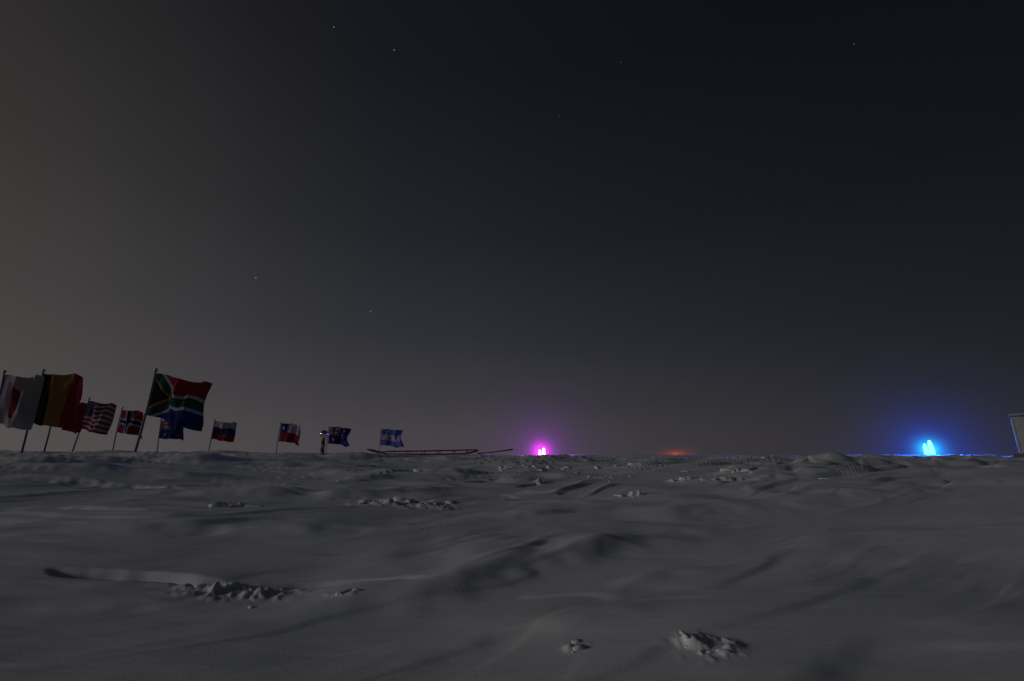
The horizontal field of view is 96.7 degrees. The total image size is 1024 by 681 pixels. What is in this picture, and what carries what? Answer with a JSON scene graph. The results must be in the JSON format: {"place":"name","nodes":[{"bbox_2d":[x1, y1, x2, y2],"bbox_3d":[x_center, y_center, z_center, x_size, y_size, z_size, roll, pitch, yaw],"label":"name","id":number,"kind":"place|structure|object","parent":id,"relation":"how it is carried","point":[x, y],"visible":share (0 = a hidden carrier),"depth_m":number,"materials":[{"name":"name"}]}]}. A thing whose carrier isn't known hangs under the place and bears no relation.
{"place":"outdoors","nodes":[
{"label":"outdoors","id":0,"kind":"place"},
{"bbox_2d":[0,450,1023,680],"bbox_3d":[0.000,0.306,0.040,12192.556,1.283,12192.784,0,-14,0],"label":"snow ground","id":1,"kind":"structure","parent":0,"point":[872,567],"depth_m":3.13,"materials":[{"name":"white snow"}]},
{"bbox_2d":[0,370,44,429],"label":"japanese flag","id":2,"kind":"object","parent":1,"relation":"on","point":[19,399],"visible":1,"depth_m":13.43,"materials":[{"name":"fabric"}]},
{"bbox_2d":[20,369,82,453],"bbox_3d":[-13.878,2.253,13.739,1.608,2.864,0.369,0,-14,0],"label":"belgian flag","id":3,"kind":"object","parent":1,"relation":"on","point":[60,399],"visible":0.91,"depth_m":13.86,"materials":[{"name":"fabric"}]},
{"bbox_2d":[43,402,87,451],"bbox_3d":[-16.475,3.202,16.657,1.182,2.369,0.479,0,-14,0],"label":"french flag","id":4,"kind":"object","parent":1,"relation":"on","point":[82,408],"visible":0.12,"depth_m":16.86,"materials":[{"name":"fabric"}]},
{"bbox_2d":[71,398,116,451],"bbox_3d":[-18.064,3.715,19.600,1.536,2.534,0.376,0,-14,0],"label":"american flag","id":5,"kind":"object","parent":1,"relation":"on","point":[98,418],"visible":0.95,"depth_m":19.72,"materials":[{"name":"fabric"}]},
{"bbox_2d":[112,407,143,449],"bbox_3d":[-18.883,4.577,22.509,1.495,2.576,0.360,-3,-14,10],"label":"norwegian flag","id":6,"kind":"object","parent":1,"relation":"on","point":[130,422],"visible":0.85,"depth_m":22.61,"materials":[{"name":"fabric"}]},
{"bbox_2d":[157,418,183,450],"bbox_3d":[-21.989,6.288,29.226,1.774,2.608,0.335,0,-14,0],"label":"australian flag","id":7,"kind":"object","parent":1,"relation":"on","point":[167,430],"visible":0.83,"depth_m":29.35,"materials":[{"name":"fabric"}]},
{"bbox_2d":[134,368,212,451],"bbox_3d":[-9.729,2.087,12.960,1.913,2.678,0.451,0,-14,0],"label":"african flag","id":8,"kind":"object","parent":1,"relation":"on","point":[176,401],"visible":1,"depth_m":13.11,"materials":[{"name":"fabric"}]},
{"bbox_2d":[208,419,236,450],"bbox_3d":[-18.995,6.404,29.735,1.674,2.562,0.402,0,-14,0],"label":"russian flag","id":9,"kind":"object","parent":1,"relation":"on","point":[223,431],"visible":0.98,"depth_m":29.88,"materials":[{"name":"fabric"}]},
{"bbox_2d":[276,421,300,452],"bbox_3d":[-15.747,6.990,32.219,1.754,2.536,0.362,-3,-15,11],"label":"chilean flag","id":10,"kind":"object","parent":1,"relation":"on","point":[290,433],"visible":1,"depth_m":32.28,"materials":[{"name":"fabric"}]},
{"bbox_2d":[320,430,327,454],"bbox_3d":[-8.100,4.499,19.492,0.350,1.301,0.350,0,-14,0],"label":"ceremonial south pole marker","id":11,"kind":"object","parent":1,"relation":"on","point":[323,434],"visible":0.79,"depth_m":19.46,"materials":[{"name":"metal"}]},
{"bbox_2d":[325,425,350,452],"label":"new zealand flag","id":12,"kind":"object","parent":1,"relation":"on","point":[337,435],"visible":0.98,"depth_m":36.16,"materials":[{"name":"fabric"}]},
{"bbox_2d":[379,428,403,448],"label":"argentine flag","id":13,"kind":"object","parent":1,"relation":"on","point":[389,437],"visible":0.98,"depth_m":39.05,"materials":[{"name":"fabric"}]},
{"bbox_2d":[367,449,512,454],"bbox_3d":[-3.032,4.753,19.428,6.154,0.265,0.700,0,-14,0],"label":"wooden sled","id":14,"kind":"object","parent":1,"relation":"on","point":[437,453],"visible":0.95,"depth_m":19.11,"materials":[{"name":"red paint"}]},
{"bbox_2d":[92,454,924,654],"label":"snow chunks","id":15,"kind":"object","parent":1,"relation":"on","point":[577,647],"visible":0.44,"depth_m":5.70,"materials":[{"name":"white snow"}]},
{"bbox_2d":[538,448,544,454],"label":"purple marker light","id":16,"kind":"object","parent":1,"relation":"on","point":[543,451],"visible":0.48,"depth_m":43.60,"materials":[{"name":"purple"}]},
{"bbox_2d":[923,440,937,454],"bbox_3d":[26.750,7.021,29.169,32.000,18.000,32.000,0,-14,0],"label":"blue marker light","id":17,"kind":"object","parent":1,"relation":"on","point":[931,450],"visible":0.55,"depth_m":29.12,"materials":[{"name":"blue"}]},
{"bbox_2d":[1008,413,1023,457],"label":"white hut","id":18,"kind":"object","parent":1,"relation":"on","point":[1017,421],"visible":0.89,"depth_m":18.90,"materials":[{"name":"white metal"}]},
{"bbox_2d":[0,0,1023,454],"label":"sky","id":19,"kind":"structure","parent":0,"point":[739,227],"materials":[{"name":"black"}]}
]}

